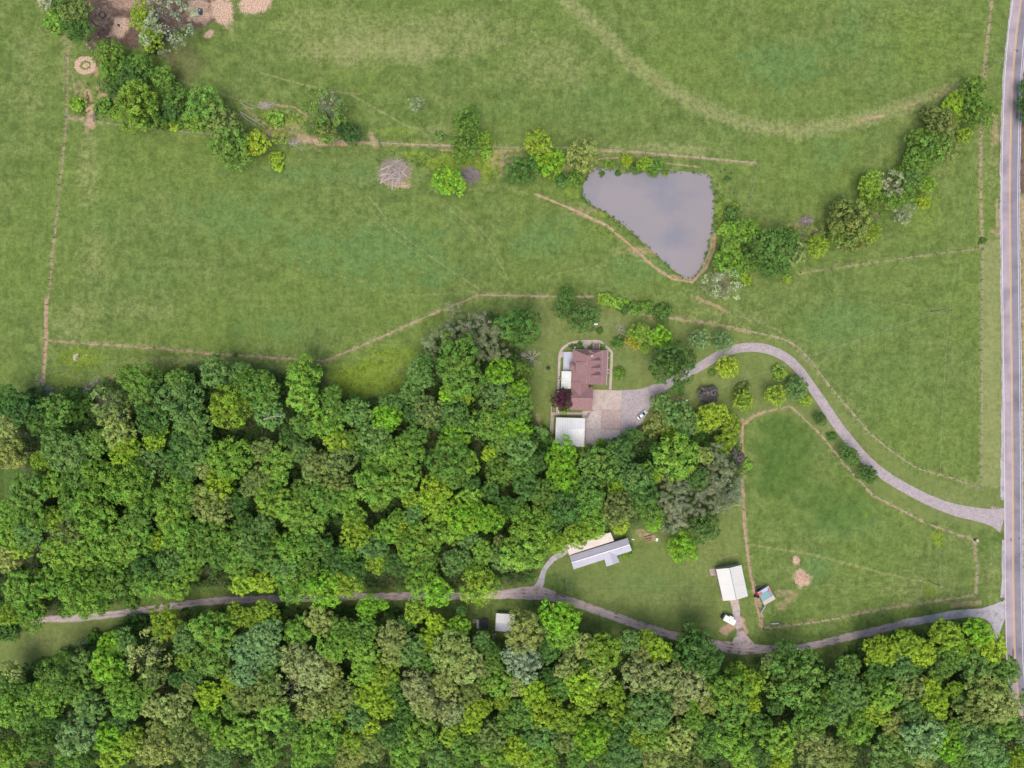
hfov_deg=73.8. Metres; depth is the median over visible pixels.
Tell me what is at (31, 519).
broadleaf tree
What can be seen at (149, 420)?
broadleaf tree
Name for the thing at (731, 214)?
shrub
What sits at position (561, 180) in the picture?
shrub
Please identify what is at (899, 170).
broadleaf tree
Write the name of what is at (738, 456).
shrub
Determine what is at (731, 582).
barn
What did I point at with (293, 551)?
broadleaf tree
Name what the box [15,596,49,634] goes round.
broadleaf tree
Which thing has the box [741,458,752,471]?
shrub
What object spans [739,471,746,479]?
shrub
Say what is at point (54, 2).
shrub
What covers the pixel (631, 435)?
broadleaf tree
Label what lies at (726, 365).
broadleaf tree
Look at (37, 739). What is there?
broadleaf tree
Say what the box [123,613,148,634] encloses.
shrub
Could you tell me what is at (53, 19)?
shrub
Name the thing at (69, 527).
broadleaf tree
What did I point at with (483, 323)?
pine tree
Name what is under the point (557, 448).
broadleaf tree
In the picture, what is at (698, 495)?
pine tree
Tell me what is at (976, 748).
broadleaf tree
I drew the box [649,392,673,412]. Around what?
broadleaf tree
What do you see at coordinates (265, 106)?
brush pile
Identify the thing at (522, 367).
broadleaf tree
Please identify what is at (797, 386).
broadleaf tree
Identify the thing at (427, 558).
broadleaf tree
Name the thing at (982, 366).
wire fence
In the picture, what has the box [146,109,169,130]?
shrub
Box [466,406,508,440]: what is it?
broadleaf tree
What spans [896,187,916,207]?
broadleaf tree
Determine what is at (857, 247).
broadleaf tree
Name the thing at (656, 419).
broadleaf tree
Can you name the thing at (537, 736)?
broadleaf tree
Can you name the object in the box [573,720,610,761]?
broadleaf tree
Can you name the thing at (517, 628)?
broadleaf tree
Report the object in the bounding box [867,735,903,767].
broadleaf tree
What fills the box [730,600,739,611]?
barn apron
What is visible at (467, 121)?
broadleaf tree
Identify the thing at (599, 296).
shrub
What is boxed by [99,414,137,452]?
broadleaf tree
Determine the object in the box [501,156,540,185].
broadleaf tree
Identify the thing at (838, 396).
wire fence
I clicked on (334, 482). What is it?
broadleaf tree
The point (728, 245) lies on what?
broadleaf tree
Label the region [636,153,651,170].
broadleaf tree
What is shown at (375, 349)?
weeds
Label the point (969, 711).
broadleaf tree
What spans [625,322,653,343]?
broadleaf tree
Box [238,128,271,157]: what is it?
broadleaf tree
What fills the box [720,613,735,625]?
camper trailer
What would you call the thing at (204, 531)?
broadleaf tree
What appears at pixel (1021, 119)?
broadleaf tree
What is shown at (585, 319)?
broadleaf tree
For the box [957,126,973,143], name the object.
broadleaf tree
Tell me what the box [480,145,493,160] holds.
shrub
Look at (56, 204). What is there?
wire fence
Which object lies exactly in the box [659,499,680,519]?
pine tree
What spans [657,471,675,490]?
pine tree
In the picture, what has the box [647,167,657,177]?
shrub
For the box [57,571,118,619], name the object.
broadleaf tree
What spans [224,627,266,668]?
broadleaf tree
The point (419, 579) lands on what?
broadleaf tree
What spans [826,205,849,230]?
broadleaf tree
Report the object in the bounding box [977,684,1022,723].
broadleaf tree
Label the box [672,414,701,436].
broadleaf tree
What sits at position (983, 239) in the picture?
shrub
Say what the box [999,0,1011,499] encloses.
road shoulder
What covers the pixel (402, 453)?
broadleaf tree
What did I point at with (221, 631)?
broadleaf tree
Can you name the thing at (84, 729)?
broadleaf tree
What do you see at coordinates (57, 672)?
broadleaf tree
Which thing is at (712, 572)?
patio
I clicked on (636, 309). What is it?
shrub
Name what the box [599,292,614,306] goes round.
shrub
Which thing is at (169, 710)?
broadleaf tree
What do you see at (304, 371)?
broadleaf tree
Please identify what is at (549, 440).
shrub
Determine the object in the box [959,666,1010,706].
broadleaf tree
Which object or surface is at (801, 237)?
broadleaf tree
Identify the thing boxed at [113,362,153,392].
broadleaf tree
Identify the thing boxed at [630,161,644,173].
shrub
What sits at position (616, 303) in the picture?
shrub
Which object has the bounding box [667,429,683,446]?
broadleaf tree
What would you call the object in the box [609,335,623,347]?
shrub
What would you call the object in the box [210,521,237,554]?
broadleaf tree
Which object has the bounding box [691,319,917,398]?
power line
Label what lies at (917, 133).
broadleaf tree
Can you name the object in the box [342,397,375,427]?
broadleaf tree
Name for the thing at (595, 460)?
broadleaf tree
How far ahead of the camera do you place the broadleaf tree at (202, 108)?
262.00 m
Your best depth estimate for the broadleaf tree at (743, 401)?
266.41 m
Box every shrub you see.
[0,619,19,642]
[30,659,49,672]
[39,0,53,10]
[42,6,65,36]
[49,0,68,13]
[52,647,74,667]
[54,418,72,437]
[56,601,72,618]
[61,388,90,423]
[67,96,87,112]
[77,639,92,649]
[85,629,103,645]
[92,97,114,115]
[123,595,138,610]
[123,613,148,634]
[138,34,157,55]
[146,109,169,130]
[167,121,178,131]
[172,112,186,128]
[266,111,283,127]
[268,150,284,165]
[272,159,283,171]
[433,131,445,141]
[452,150,469,164]
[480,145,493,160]
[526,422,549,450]
[537,432,555,458]
[554,171,568,187]
[565,169,584,188]
[575,341,582,348]
[576,442,585,451]
[580,444,598,458]
[595,327,602,333]
[596,439,602,446]
[597,293,607,303]
[598,170,604,177]
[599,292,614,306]
[602,439,611,448]
[604,159,614,168]
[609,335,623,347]
[612,297,624,309]
[613,367,625,380]
[614,435,631,450]
[615,169,621,175]
[619,304,629,314]
[620,164,629,173]
[620,546,633,557]
[629,301,645,315]
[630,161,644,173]
[641,300,653,315]
[642,422,661,441]
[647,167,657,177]
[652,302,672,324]
[662,170,668,176]
[674,385,684,397]
[697,385,718,405]
[708,369,715,376]
[723,176,730,181]
[724,205,740,221]
[725,447,744,466]
[730,202,739,209]
[735,381,750,394]
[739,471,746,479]
[741,274,752,285]
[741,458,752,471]
[771,364,787,381]
[782,273,790,283]
[788,375,799,382]
[826,432,836,440]
[979,237,986,243]
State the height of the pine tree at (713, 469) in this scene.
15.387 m
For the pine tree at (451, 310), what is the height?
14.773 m
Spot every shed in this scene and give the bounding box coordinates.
[480,618,487,629]
[495,612,514,631]
[757,585,774,604]
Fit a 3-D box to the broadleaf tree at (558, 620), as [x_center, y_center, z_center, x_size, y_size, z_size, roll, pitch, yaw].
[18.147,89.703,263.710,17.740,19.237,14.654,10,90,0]
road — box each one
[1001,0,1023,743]
[1010,0,1023,719]
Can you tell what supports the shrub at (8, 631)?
on the ground at (184, 246)
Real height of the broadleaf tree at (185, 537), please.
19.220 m
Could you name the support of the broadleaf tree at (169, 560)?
on the ground at (184, 246)
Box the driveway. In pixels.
[643,343,1003,531]
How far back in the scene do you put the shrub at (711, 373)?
271.99 m
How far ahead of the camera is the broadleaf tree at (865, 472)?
267.32 m
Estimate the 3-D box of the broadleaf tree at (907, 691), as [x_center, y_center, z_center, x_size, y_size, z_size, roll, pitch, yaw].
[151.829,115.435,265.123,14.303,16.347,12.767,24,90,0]
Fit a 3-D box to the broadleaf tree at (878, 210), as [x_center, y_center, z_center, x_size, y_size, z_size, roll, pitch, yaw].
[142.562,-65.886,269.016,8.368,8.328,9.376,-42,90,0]
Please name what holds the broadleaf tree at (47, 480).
on the ground at (184, 246)
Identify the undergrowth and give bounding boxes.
[0,310,1023,767]
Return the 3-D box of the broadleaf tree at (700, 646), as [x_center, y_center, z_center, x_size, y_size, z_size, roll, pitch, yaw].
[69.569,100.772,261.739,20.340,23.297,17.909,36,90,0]
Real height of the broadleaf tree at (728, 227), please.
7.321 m
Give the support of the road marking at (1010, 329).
on the road at (1016, 348)
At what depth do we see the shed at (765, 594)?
270.26 m
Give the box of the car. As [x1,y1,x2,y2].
[636,410,647,419]
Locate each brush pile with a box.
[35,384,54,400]
[257,100,272,109]
[288,138,300,146]
[375,156,412,185]
[379,159,406,189]
[460,165,481,184]
[797,215,813,225]
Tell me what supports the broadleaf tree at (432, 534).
on the ground at (184, 246)
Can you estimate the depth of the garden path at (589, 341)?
272.94 m
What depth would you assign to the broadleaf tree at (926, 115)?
267.45 m
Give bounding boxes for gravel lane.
[32,586,905,654]
[534,548,567,586]
[732,611,753,643]
[905,600,1004,637]
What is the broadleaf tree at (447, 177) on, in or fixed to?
on the ground at (184, 246)
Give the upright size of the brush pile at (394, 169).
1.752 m
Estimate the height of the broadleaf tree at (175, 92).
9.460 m
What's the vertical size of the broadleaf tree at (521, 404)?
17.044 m
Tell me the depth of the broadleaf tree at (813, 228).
267.38 m
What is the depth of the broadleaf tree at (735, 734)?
257.84 m
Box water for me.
[582,167,713,277]
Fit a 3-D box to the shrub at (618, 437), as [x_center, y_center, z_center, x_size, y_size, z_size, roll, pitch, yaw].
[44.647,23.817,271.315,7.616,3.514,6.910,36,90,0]
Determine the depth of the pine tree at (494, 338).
261.99 m
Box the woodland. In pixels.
[0,15,1023,767]
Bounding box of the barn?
[715,564,747,600]
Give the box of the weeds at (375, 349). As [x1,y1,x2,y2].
[57,111,944,547]
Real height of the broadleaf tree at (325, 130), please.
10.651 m
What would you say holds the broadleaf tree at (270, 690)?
on the ground at (184, 246)
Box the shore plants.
[580,168,714,279]
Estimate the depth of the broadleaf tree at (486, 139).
267.60 m
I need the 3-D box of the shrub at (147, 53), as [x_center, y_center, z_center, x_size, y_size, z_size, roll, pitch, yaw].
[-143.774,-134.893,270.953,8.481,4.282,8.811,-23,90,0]
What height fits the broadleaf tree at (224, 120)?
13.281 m
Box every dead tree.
[19,432,39,449]
[34,375,44,386]
[520,349,541,367]
[799,215,812,227]
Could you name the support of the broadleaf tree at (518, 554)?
on the ground at (184, 246)
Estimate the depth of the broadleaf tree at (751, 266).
266.69 m
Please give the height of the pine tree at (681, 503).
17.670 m
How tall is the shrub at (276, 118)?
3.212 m
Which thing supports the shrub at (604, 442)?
on the ground at (184, 246)
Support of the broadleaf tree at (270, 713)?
on the ground at (184, 246)
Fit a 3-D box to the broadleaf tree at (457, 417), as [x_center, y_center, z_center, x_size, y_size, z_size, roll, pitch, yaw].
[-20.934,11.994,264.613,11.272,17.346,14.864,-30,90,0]
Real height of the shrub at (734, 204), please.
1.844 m
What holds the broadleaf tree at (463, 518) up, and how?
on the ground at (184, 246)
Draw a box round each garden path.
[551,412,581,435]
[557,340,612,391]
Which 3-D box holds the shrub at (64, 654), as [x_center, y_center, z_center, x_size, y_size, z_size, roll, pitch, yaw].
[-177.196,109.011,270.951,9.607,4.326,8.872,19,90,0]
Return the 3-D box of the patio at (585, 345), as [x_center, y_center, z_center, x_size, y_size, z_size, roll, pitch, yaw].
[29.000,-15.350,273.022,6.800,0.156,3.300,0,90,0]
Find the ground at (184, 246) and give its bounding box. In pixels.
[0,0,1023,767]
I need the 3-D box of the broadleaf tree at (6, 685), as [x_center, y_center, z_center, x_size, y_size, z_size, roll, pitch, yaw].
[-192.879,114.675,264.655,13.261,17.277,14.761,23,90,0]
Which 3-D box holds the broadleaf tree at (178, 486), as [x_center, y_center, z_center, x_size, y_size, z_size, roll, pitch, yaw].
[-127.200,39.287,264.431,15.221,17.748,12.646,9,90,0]
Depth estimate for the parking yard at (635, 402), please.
272.93 m
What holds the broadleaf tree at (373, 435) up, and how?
on the ground at (184, 246)
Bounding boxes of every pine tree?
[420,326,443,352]
[422,341,439,358]
[439,318,462,338]
[442,334,455,350]
[444,301,461,318]
[458,313,479,334]
[458,328,478,349]
[473,327,494,346]
[474,342,490,360]
[475,311,499,334]
[480,325,506,349]
[488,343,509,360]
[654,490,673,508]
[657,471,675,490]
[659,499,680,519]
[661,520,674,534]
[666,479,688,500]
[667,508,688,531]
[672,496,687,513]
[675,476,691,489]
[684,486,706,503]
[687,495,709,517]
[696,480,717,494]
[700,462,716,483]
[703,473,726,490]
[707,498,727,514]
[709,442,726,464]
[711,458,736,483]
[712,484,728,504]
[712,486,738,514]
[719,474,743,493]
[724,486,743,505]
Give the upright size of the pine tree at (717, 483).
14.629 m
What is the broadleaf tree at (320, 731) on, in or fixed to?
on the ground at (184, 246)
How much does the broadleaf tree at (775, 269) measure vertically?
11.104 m
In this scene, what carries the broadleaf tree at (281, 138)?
on the ground at (184, 246)
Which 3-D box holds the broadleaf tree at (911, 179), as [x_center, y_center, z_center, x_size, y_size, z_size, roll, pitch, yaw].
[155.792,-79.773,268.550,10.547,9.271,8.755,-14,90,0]
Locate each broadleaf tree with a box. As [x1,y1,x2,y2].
[0,384,28,417]
[0,435,32,470]
[0,518,26,549]
[0,664,29,700]
[0,683,32,728]
[0,736,34,767]
[1,392,45,427]
[1,567,44,607]
[6,470,51,511]
[10,516,50,551]
[11,495,57,532]
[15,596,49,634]
[16,726,55,763]
[30,677,73,718]
[33,565,68,600]
[33,654,77,701]
[36,531,79,567]
[37,392,74,428]
[38,468,71,498]
[46,430,101,473]
[48,515,87,548]
[54,710,102,759]
[56,0,98,30]
[57,486,96,519]
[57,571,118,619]
[59,670,99,704]
[64,533,102,570]
[69,483,118,536]
[80,457,120,491]
[83,514,124,559]
[87,645,123,681]
[89,384,127,417]
[90,37,124,72]
[91,402,131,432]
[92,563,131,598]
[96,75,122,97]
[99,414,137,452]
[100,54,133,84]
[101,541,134,573]
[102,460,154,508]
[108,434,145,466]
[110,78,164,134]
[113,61,150,94]
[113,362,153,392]
[115,514,155,559]
[118,503,154,538]
[125,49,156,78]
[125,549,161,580]
[125,626,172,679]
[128,0,153,30]
[129,566,167,602]
[135,402,171,439]
[135,735,174,767]
[136,443,168,481]
[138,0,199,56]
[138,21,164,52]
[149,604,183,643]
[150,65,175,91]
[153,374,204,431]
[153,499,189,533]
[154,692,193,731]
[155,544,189,580]
[158,470,198,504]
[159,81,188,109]
[160,102,184,123]
[162,516,197,554]
[168,721,211,767]
[175,404,214,438]
[178,431,215,467]
[181,110,209,132]
[183,82,226,126]
[184,535,218,566]
[187,610,238,652]
[188,518,223,552]
[189,478,233,525]
[189,638,230,678]
[197,467,236,506]
[198,354,233,388]
[202,103,244,142]
[202,435,254,480]
[206,121,253,171]
[208,384,251,429]
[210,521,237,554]
[224,545,253,579]
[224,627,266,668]
[226,713,268,754]
[232,373,266,410]
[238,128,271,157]
[243,616,282,654]
[245,536,283,573]
[247,377,280,413]
[251,671,285,712]
[254,695,296,733]
[255,481,297,517]
[258,439,297,477]
[271,128,289,143]
[272,494,305,526]
[273,673,312,705]
[275,532,312,563]
[275,563,314,605]
[279,640,326,684]
[285,353,322,389]
[285,376,320,415]
[289,501,329,537]
[294,650,337,691]
[295,687,334,723]
[298,524,333,559]
[300,86,347,144]
[300,712,345,753]
[303,117,317,133]
[306,568,342,609]
[308,405,344,438]
[308,480,350,517]
[312,113,339,145]
[313,460,354,496]
[315,630,356,662]
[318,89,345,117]
[323,446,359,478]
[336,122,362,146]
[339,513,376,549]
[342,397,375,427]
[349,466,394,505]
[356,423,391,455]
[387,433,426,472]
[388,460,421,497]
[388,735,421,767]
[394,529,428,568]
[398,714,438,753]
[400,667,434,705]
[404,562,439,598]
[407,97,424,111]
[407,541,440,576]
[408,515,445,556]
[413,113,425,125]
[413,395,445,428]
[418,474,452,508]
[418,676,456,723]
[420,490,453,522]
[424,432,470,480]
[425,740,456,767]
[428,627,471,672]
[429,165,465,197]
[435,330,480,384]
[438,354,484,400]
[439,395,471,432]
[442,502,486,539]
[447,637,485,684]
[450,128,480,160]
[452,105,480,137]
[459,564,500,608]
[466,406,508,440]
[471,499,508,533]
[476,130,493,148]
[476,666,513,698]
[477,374,512,410]
[485,453,517,486]
[492,307,541,348]
[498,525,548,571]
[499,642,543,684]
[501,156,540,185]
[503,389,533,423]
[504,430,537,465]
[504,607,543,656]
[508,358,534,382]
[508,504,557,551]
[520,719,558,751]
[523,126,553,160]
[523,148,543,171]
[525,736,559,767]
[528,690,562,729]
[534,148,565,180]
[537,597,583,638]
[544,433,578,473]
[545,461,579,493]
[547,492,583,526]
[549,387,572,410]
[551,300,575,321]
[555,285,574,307]
[563,666,599,705]
[565,136,600,173]
[567,297,600,333]
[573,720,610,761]
[575,443,618,483]
[577,477,605,514]
[579,504,612,535]
[584,633,622,671]
[598,695,630,730]
[601,491,636,527]
[605,730,644,767]
[615,462,652,496]
[621,152,632,167]
[621,427,644,445]
[621,657,659,694]
[623,334,640,349]
[624,685,675,734]
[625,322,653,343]
[627,476,660,510]
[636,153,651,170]
[639,342,649,353]
[647,324,672,348]
[647,657,683,696]
[648,339,696,391]
[649,157,665,172]
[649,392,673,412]
[649,411,671,431]
[652,430,700,483]
[660,716,696,757]
[661,426,674,444]
[662,400,694,432]
[665,529,698,562]
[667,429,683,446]
[667,662,710,701]
[668,740,702,767]
[670,620,724,674]
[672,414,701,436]
[687,329,711,350]
[688,511,720,545]
[691,431,704,444]
[693,402,731,433]
[701,269,743,300]
[706,668,753,706]
[709,688,752,729]
[711,723,754,762]
[712,246,743,277]
[712,329,734,352]
[713,431,736,454]
[715,355,740,378]
[716,220,737,237]
[720,232,741,258]
[720,413,741,437]
[731,217,761,244]
[732,264,747,279]
[732,388,754,412]
[739,252,761,271]
[741,235,778,266]
[752,227,799,266]
[755,253,791,278]
[759,720,798,760]
[760,644,827,710]
[764,384,786,406]
[776,225,800,245]
[783,238,808,269]
[785,376,808,401]
[790,697,828,740]
[795,725,835,767]
[797,227,810,243]
[799,395,812,405]
[804,223,825,242]
[807,234,829,259]
[813,412,827,425]
[815,737,857,767]
[824,668,864,706]
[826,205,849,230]
[827,196,876,250]
[827,224,846,245]
[830,194,855,216]
[836,710,873,746]
[839,442,861,466]
[842,231,870,252]
[854,465,878,483]
[857,169,883,200]
[861,186,884,208]
[861,223,882,246]
[865,203,887,226]
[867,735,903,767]
[876,169,903,198]
[879,187,905,209]
[884,648,918,685]
[889,668,926,701]
[892,165,907,181]
[893,203,917,224]
[895,167,924,190]
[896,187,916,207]
[898,711,946,762]
[902,126,931,151]
[902,147,935,174]
[906,130,952,166]
[914,193,930,209]
[917,173,936,192]
[919,101,939,123]
[924,105,958,141]
[932,728,968,762]
[933,132,961,163]
[941,90,963,117]
[948,691,990,729]
[949,109,963,124]
[953,642,992,686]
[955,75,988,109]
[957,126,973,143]
[958,722,998,763]
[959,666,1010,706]
[962,93,999,129]
[974,739,1012,767]
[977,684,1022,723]
[983,96,994,109]
[1014,94,1023,115]
[1017,79,1023,93]
[1020,110,1023,122]
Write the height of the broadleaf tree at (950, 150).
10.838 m
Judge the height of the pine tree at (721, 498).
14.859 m
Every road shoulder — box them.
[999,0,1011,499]
[1000,540,1004,597]
[1019,57,1023,633]
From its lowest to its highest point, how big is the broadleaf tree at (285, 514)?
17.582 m
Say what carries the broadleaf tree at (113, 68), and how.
on the ground at (184, 246)
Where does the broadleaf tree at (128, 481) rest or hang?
on the ground at (184, 246)
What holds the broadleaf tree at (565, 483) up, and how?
on the ground at (184, 246)
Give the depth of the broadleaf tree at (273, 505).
257.06 m
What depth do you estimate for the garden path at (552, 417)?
272.95 m
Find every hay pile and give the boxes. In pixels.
[793,555,799,564]
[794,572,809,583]
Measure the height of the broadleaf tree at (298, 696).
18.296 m
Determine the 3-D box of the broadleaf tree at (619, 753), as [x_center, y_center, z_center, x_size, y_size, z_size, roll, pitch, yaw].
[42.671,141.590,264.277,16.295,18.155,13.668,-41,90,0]
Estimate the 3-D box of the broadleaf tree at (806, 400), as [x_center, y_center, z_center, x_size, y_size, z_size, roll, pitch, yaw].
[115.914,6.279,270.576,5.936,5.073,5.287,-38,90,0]
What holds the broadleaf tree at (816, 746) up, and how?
on the ground at (184, 246)
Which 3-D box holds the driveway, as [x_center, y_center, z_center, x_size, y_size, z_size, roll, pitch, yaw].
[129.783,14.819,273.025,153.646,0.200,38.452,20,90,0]
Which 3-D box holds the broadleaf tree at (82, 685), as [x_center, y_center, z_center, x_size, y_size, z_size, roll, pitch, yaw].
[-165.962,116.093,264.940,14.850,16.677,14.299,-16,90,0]
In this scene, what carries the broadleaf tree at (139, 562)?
on the ground at (184, 246)
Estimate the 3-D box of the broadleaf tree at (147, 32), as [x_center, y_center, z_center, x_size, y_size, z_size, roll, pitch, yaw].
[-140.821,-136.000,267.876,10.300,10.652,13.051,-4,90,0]
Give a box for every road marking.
[1002,1,1021,742]
[1009,0,1022,717]
[1010,0,1023,717]
[1017,40,1023,672]
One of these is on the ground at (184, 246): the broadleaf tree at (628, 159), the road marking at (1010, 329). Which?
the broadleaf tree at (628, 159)
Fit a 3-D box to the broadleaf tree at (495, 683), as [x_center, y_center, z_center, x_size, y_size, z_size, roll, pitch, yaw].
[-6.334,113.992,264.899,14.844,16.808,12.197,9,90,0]
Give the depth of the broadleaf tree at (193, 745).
255.26 m
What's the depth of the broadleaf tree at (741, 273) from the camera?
268.28 m
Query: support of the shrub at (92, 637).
on the ground at (184, 246)
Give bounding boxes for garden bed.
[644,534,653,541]
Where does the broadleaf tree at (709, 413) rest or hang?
on the ground at (184, 246)
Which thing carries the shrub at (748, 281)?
on the ground at (184, 246)
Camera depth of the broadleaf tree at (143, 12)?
265.54 m
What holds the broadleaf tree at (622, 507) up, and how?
on the ground at (184, 246)
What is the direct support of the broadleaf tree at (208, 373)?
on the ground at (184, 246)
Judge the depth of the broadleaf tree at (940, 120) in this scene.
263.58 m
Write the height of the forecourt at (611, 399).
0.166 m
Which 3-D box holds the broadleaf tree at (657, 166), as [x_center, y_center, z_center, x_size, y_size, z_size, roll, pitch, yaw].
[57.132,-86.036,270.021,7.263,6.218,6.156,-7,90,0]
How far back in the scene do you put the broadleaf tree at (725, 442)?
266.34 m
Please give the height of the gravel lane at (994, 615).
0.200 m
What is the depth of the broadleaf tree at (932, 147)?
263.01 m
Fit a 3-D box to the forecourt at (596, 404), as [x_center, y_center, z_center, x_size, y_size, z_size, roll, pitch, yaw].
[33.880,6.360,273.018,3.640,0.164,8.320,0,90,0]
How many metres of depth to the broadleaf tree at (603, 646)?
255.95 m
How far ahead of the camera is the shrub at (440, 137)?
271.70 m
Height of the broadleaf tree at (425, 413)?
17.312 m
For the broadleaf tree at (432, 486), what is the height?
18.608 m
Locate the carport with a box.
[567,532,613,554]
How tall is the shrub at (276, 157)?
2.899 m
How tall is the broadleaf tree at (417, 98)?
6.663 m
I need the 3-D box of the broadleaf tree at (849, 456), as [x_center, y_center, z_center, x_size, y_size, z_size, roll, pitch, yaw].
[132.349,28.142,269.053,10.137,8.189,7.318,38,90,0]
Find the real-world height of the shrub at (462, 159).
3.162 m
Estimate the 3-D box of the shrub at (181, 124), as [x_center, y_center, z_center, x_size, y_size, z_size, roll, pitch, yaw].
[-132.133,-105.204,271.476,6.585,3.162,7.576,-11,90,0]
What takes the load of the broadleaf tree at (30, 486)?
on the ground at (184, 246)
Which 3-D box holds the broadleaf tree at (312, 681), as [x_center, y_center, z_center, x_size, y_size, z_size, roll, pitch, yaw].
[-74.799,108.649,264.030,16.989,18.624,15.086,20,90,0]
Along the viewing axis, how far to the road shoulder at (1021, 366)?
272.92 m
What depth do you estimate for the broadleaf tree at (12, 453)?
258.62 m
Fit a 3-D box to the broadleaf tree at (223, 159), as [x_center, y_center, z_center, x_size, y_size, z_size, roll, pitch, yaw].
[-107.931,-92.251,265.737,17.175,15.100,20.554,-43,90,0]
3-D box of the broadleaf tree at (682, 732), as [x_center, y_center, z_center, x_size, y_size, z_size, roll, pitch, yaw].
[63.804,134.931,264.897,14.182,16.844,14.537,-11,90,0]
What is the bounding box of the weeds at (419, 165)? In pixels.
[1,83,734,578]
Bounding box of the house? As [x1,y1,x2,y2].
[561,342,609,409]
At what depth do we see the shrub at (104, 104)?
270.36 m
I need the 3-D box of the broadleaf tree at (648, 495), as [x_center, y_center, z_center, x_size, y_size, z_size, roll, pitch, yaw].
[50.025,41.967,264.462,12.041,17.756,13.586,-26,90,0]
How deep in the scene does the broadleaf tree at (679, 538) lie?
263.73 m
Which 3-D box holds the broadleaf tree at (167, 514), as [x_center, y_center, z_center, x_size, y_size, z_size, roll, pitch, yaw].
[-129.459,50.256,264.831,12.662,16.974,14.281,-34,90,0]
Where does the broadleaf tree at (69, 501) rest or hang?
on the ground at (184, 246)
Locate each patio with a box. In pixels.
[583,342,591,349]
[709,569,715,575]
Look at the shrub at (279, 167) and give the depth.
271.37 m
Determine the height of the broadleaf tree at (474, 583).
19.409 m
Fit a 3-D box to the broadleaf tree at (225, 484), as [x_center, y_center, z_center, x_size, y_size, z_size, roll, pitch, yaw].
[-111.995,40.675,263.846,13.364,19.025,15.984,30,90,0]
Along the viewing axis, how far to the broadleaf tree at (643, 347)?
269.44 m
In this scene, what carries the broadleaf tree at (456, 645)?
on the ground at (184, 246)
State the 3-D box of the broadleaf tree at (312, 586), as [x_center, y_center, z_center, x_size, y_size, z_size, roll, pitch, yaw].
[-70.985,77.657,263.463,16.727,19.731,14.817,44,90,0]
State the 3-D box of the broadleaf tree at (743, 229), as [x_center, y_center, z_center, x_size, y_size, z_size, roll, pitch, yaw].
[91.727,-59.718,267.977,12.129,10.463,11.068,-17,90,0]
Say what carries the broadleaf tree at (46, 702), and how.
on the ground at (184, 246)
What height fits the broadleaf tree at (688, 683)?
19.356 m
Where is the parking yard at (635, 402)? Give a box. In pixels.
[621,384,655,435]
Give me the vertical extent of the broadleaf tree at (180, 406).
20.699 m
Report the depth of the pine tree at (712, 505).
260.52 m
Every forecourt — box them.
[582,411,589,417]
[585,410,600,428]
[585,429,619,445]
[592,390,600,409]
[601,390,621,409]
[601,410,620,429]
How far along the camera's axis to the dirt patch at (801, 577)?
272.71 m
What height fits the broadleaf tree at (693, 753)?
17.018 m
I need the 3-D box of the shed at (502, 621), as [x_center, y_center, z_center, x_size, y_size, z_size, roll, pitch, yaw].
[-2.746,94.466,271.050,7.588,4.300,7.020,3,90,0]
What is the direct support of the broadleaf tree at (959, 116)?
on the ground at (184, 246)
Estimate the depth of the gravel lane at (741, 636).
272.96 m
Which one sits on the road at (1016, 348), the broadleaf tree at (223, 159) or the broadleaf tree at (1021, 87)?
the broadleaf tree at (1021, 87)
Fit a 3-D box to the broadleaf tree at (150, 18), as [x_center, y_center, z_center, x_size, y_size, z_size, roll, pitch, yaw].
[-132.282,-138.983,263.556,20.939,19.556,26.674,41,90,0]
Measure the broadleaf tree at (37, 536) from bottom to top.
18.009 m
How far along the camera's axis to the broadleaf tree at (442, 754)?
259.65 m
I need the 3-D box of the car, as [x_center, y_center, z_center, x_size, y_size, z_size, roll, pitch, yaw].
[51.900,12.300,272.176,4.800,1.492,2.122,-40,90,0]
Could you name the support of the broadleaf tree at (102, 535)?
on the ground at (184, 246)
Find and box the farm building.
[570,538,631,568]
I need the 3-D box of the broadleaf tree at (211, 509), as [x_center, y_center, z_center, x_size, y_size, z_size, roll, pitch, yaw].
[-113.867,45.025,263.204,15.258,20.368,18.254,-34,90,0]
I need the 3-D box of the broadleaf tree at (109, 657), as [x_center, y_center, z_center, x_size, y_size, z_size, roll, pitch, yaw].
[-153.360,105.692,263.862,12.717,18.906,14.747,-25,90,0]
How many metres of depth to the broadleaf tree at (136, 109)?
261.22 m
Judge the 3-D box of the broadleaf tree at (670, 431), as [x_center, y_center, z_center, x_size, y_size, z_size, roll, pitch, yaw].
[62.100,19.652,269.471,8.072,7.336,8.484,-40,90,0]
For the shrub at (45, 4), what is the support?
on the ground at (184, 246)
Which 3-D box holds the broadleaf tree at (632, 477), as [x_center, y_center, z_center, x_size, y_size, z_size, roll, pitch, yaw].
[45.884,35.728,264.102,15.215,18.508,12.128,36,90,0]
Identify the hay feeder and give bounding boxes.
[98,11,105,18]
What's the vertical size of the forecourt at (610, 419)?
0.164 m
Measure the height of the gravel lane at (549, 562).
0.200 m
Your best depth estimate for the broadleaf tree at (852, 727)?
257.29 m
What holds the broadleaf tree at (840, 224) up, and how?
on the ground at (184, 246)
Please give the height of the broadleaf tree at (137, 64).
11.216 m
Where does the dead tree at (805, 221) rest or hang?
on the ground at (184, 246)
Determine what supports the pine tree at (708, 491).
on the ground at (184, 246)
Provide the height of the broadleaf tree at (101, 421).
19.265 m
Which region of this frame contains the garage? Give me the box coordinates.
[555,417,584,446]
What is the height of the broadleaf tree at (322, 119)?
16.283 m
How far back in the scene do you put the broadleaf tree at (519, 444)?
256.72 m
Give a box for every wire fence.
[40,34,67,383]
[51,295,595,360]
[64,117,756,163]
[629,311,980,487]
[741,406,978,629]
[800,248,982,272]
[980,249,983,487]
[981,8,991,245]

